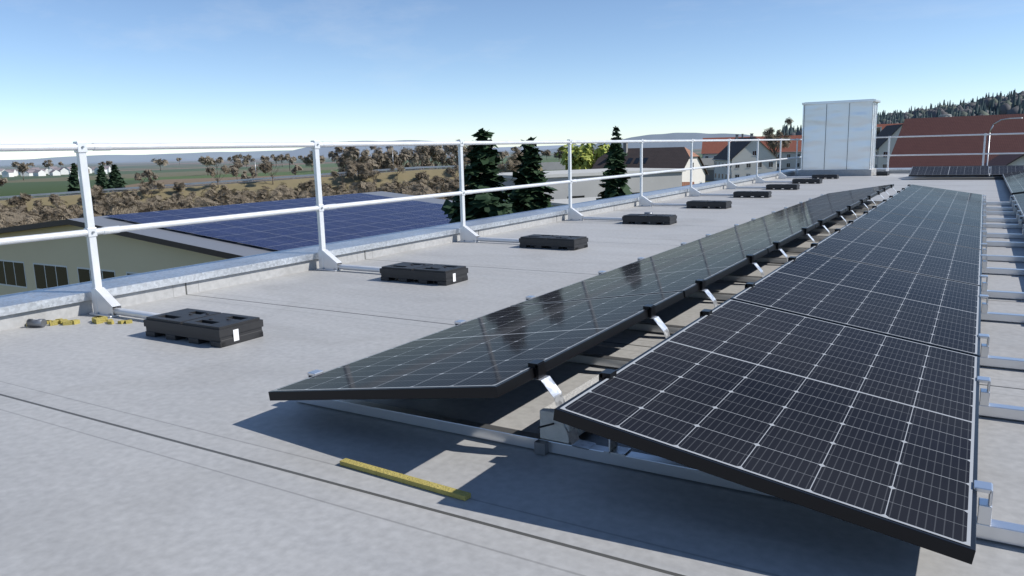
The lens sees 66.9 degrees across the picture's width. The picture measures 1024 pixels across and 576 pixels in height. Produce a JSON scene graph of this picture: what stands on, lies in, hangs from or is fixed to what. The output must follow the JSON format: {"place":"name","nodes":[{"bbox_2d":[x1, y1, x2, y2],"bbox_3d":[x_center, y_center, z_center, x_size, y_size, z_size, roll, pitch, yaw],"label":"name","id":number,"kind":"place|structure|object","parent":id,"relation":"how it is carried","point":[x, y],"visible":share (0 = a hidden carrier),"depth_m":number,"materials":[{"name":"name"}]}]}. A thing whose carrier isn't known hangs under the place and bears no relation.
{"place":"outdoors","nodes":[
{"label":"outdoors","id":0,"kind":"place"},
{"bbox_2d":[0,150,291,164],"bbox_3d":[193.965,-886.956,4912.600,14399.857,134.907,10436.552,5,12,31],"label":"ridge","id":1,"kind":"structure","parent":0,"point":[102,158],"depth_m":7898.91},
{"bbox_2d":[0,140,520,165],"bbox_3d":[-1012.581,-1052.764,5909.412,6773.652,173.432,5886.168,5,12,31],"label":"hill","id":2,"kind":"structure","parent":0,"point":[324,151],"depth_m":6560.59,"materials":[{"name":"green plant"}]},
{"bbox_2d":[21,145,579,159],"bbox_3d":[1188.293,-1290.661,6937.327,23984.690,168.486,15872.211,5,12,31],"label":"ridge","id":3,"kind":"structure","parent":0,"point":[540,147],"depth_m":13553.76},
{"bbox_2d":[0,149,711,198],"bbox_3d":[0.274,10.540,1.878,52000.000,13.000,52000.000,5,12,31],"label":"terrain","id":4,"kind":"structure","parent":0,"point":[191,171],"depth_m":883.21,"materials":[{"name":"green plant"}]},
{"bbox_2d":[0,160,301,186],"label":"trees","id":5,"kind":"object","parent":4,"relation":"on","point":[234,169],"visible":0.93,"depth_m":462.34,"materials":[{"name":"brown plant"}]},
{"bbox_2d":[0,191,452,295],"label":"hall","id":6,"kind":"structure","parent":4,"relation":"on","point":[30,266],"depth_m":24.27,"materials":[{"name":"blue glass"}]},
{"bbox_2d":[0,154,508,176],"bbox_3d":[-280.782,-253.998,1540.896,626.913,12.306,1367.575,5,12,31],"label":"village","id":7,"kind":"object","parent":4,"relation":"on","point":[51,171],"visible":0.48,"depth_m":1020.20,"materials":[{"name":"white"}]},
{"bbox_2d":[0,146,553,227],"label":"scrub belt","id":8,"kind":"object","parent":4,"relation":"on","point":[115,203],"visible":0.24,"depth_m":162.48,"materials":[{"name":"brown plant"}]},
{"bbox_2d":[11,146,608,179],"bbox_3d":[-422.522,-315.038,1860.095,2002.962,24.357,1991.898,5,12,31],"label":"tree","id":9,"kind":"object","parent":4,"relation":"on","point":[23,167],"visible":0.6,"depth_m":906.66,"materials":[{"name":"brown plant"}]},
{"bbox_2d":[66,126,627,194],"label":"spruces","id":10,"kind":"object","parent":4,"relation":"on","point":[115,180],"visible":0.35,"depth_m":297.11,"materials":[{"name":"green plant"}]},
{"bbox_2d":[0,151,713,210],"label":"field","id":11,"kind":"structure","parent":4,"relation":"on","point":[386,176],"depth_m":217.29,"materials":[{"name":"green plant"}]},
{"bbox_2d":[328,139,489,174],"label":"tree","id":12,"kind":"object","parent":4,"relation":"on","point":[422,156],"visible":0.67,"depth_m":339.35,"materials":[{"name":"brown plant"}]},
{"bbox_2d":[441,128,631,223],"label":"spruces","id":13,"kind":"object","parent":4,"relation":"on","point":[485,160],"visible":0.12,"depth_m":15.67,"materials":[{"name":"green plant"}]},
{"bbox_2d":[556,143,609,169],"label":"tree","id":14,"kind":"object","parent":4,"relation":"on","point":[583,156],"visible":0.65,"depth_m":144.69,"materials":[{"name":"green plant"}]},
{"bbox_2d":[497,168,685,207],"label":"flat building","id":15,"kind":"structure","parent":4,"relation":"on","point":[585,191],"depth_m":88.08,"materials":[{"name":"white paint"}]},
{"bbox_2d":[592,143,708,183],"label":"building","id":16,"kind":"structure","parent":4,"relation":"on","point":[670,157],"depth_m":118.66,"materials":[{"name":"tile"}]},
{"bbox_2d":[682,182,693,185],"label":"house","id":17,"kind":"structure","parent":4,"relation":"on","point":[685,183],"depth_m":96.46,"materials":[{"name":"brown tile"}]},
{"bbox_2d":[712,133,778,180],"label":"house","id":18,"kind":"structure","parent":4,"relation":"on","point":[742,151],"depth_m":182.21,"materials":[{"name":"paint"}]},
{"bbox_2d":[701,134,801,180],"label":"house","id":19,"kind":"structure","parent":4,"relation":"on","point":[711,149],"depth_m":245.01,"materials":[{"name":"red tile"}]},
{"bbox_2d":[762,117,793,155],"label":"village trees","id":20,"kind":"object","parent":4,"relation":"on","point":[769,134],"visible":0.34,"depth_m":213.08,"materials":[{"name":"brown plant"}]},
{"bbox_2d":[874,124,902,167],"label":"house","id":21,"kind":"structure","parent":4,"relation":"on","point":[881,147],"depth_m":172.51,"materials":[{"name":"paint"}]},
{"bbox_2d":[876,123,902,135],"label":"house","id":22,"kind":"structure","parent":4,"relation":"on","point":[880,128],"depth_m":219.88,"materials":[{"name":"orange tile"}]},
{"bbox_2d":[886,114,1023,167],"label":"tiled roof","id":23,"kind":"structure","parent":4,"relation":"on","point":[980,124],"depth_m":113.66,"materials":[{"name":"tile"}]},
{"bbox_2d":[984,154,1023,166],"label":"house","id":24,"kind":"structure","parent":4,"relation":"on","point":[1007,159],"depth_m":89.89,"materials":[{"name":"tile"}]},
{"bbox_2d":[986,117,1022,165],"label":"curved pipe","id":25,"kind":"object","parent":4,"relation":"on","point":[990,132],"visible":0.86,"depth_m":79.50,"materials":[{"name":"grey metal"}]},
{"bbox_2d":[0,0,1023,159],"label":"sky","id":26,"kind":"structure","parent":0,"point":[90,71],"materials":[{"name":"blue"}]},
{"bbox_2d":[534,439,548,454],"bbox_3d":[0.251,0.486,2.850,0.040,0.040,0.620,5,12,31],"label":"ballast rail","id":27,"kind":"object","parent":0,"point":[541,447],"visible":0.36,"depth_m":2.59,"materials":[{"name":"silver metal"}]},
{"bbox_2d":[538,423,553,428],"bbox_3d":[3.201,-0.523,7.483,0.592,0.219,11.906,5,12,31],"label":"cable","id":28,"kind":"object","parent":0,"point":[546,425],"depth_m":2.54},
{"bbox_2d":[538,133,753,152],"bbox_3d":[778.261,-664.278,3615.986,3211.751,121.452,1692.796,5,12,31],"label":"hill","id":29,"kind":"structure","parent":0,"point":[684,136],"depth_m":3593.38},
{"bbox_2d":[528,184,910,379],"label":"panel clamps","id":30,"kind":"object","parent":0,"point":[539,366],"visible":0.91,"depth_m":3.46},
{"bbox_2d":[938,114,951,116],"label":"chimney","id":31,"kind":"object","parent":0,"point":[948,115],"visible":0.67,"depth_m":281.08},
{"bbox_3d":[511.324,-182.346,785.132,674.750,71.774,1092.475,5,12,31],"label":"wooded hill","id":32,"kind":"structure","parent":0,"visible":0},
{"bbox_2d":[781,90,1023,135],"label":"hill forest","id":33,"kind":"object","parent":32,"relation":"on","point":[1009,103],"visible":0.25,"depth_m":562.28,"materials":[{"name":"green plant"}]},
{"bbox_3d":[10.070,4.107,7.120,21.390,9.343,32.960,5,12,31],"label":"building","id":34,"kind":"object","parent":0,"visible":0},
{"bbox_2d":[0,170,1023,575],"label":"roof","id":35,"kind":"structure","parent":34,"relation":"on","point":[130,450],"depth_m":2.66,"materials":[{"name":"grey"}]},
{"bbox_2d":[26,319,46,326],"bbox_3d":[-2.956,0.217,4.815,0.098,0.052,0.052,0,10,7],"label":"pipe stub","id":36,"kind":"object","parent":35,"relation":"on","point":[36,322],"visible":1,"depth_m":4.80,"materials":[{"name":"silver metal"}]},
{"bbox_2d":[26,315,470,500],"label":"strips","id":37,"kind":"object","parent":35,"relation":"on","point":[411,480],"visible":0.77,"depth_m":2.45,"materials":[{"name":"yellow plastic"}]},
{"bbox_2d":[0,167,989,315],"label":"parapet cap","id":38,"kind":"object","parent":35,"relation":"on","point":[21,302],"visible":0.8,"depth_m":6.66,"materials":[{"name":"silver metal"}]},
{"bbox_2d":[0,133,1023,318],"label":"guard rail","id":39,"kind":"object","parent":35,"relation":"on","point":[105,302],"visible":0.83,"depth_m":6.80,"materials":[{"name":"metal"}]},
{"bbox_2d":[82,139,798,315],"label":"rail bolts","id":40,"kind":"object","parent":39,"relation":"attached to","point":[322,208],"visible":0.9,"depth_m":6.85,"materials":[{"name":"silver metal"}]},
{"bbox_2d":[143,171,889,347],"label":"guardrail counterweights","id":41,"kind":"object","parent":35,"relation":"on","point":[215,329],"visible":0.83,"depth_m":6.00,"materials":[{"name":"black plastic"}]},
{"bbox_2d":[540,374,598,442],"bbox_3d":[0.268,0.422,2.792,0.110,0.100,0.500,5,12,31],"label":"support","id":42,"kind":"object","parent":35,"relation":"on","point":[556,431],"depth_m":2.60,"materials":[{"name":"silver metal"}]},
{"bbox_2d":[295,194,1023,546],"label":"mounting rails","id":43,"kind":"object","parent":35,"relation":"on","point":[999,530],"visible":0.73,"depth_m":2.90,"materials":[{"name":"silver metal"}]},
{"bbox_2d":[532,188,896,455],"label":"panel support brackets","id":44,"kind":"object","parent":35,"relation":"on","point":[550,385],"visible":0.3,"depth_m":2.58,"materials":[{"name":"silver metal"}]},
{"bbox_2d":[268,184,893,400],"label":"solar panels","id":45,"kind":"object","parent":44,"relation":"on","point":[492,354],"visible":1,"depth_m":3.50,"materials":[{"name":"black"}]},
{"bbox_2d":[553,184,982,564],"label":"solar panels","id":46,"kind":"object","parent":44,"relation":"on","point":[835,374],"visible":0.97,"depth_m":2.58,"materials":[{"name":"black"}]},
{"bbox_2d":[1012,193,1023,219],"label":"solar panel","id":47,"kind":"object","parent":44,"relation":"on","point":[1019,199],"visible":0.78,"depth_m":10.51,"materials":[{"name":"black"}]},
{"bbox_2d":[798,99,880,175],"bbox_3d":[9.892,-4.518,23.426,2.050,2.191,1.260,5,12,31],"label":"exhaust box","id":48,"kind":"object","parent":35,"relation":"on","point":[839,137],"visible":0.98,"depth_m":22.94,"materials":[{"name":"grey metal"}]},
{"bbox_2d":[909,165,1023,175],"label":"solar panels","id":49,"kind":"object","parent":35,"relation":"on","point":[954,170],"depth_m":19.55,"materials":[{"name":"black"}]},
{"bbox_2d":[1002,170,1023,194],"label":"solar panel","id":50,"kind":"object","parent":35,"relation":"on","point":[1014,181],"visible":0.91,"depth_m":15.06,"materials":[{"name":"black"}]}
]}

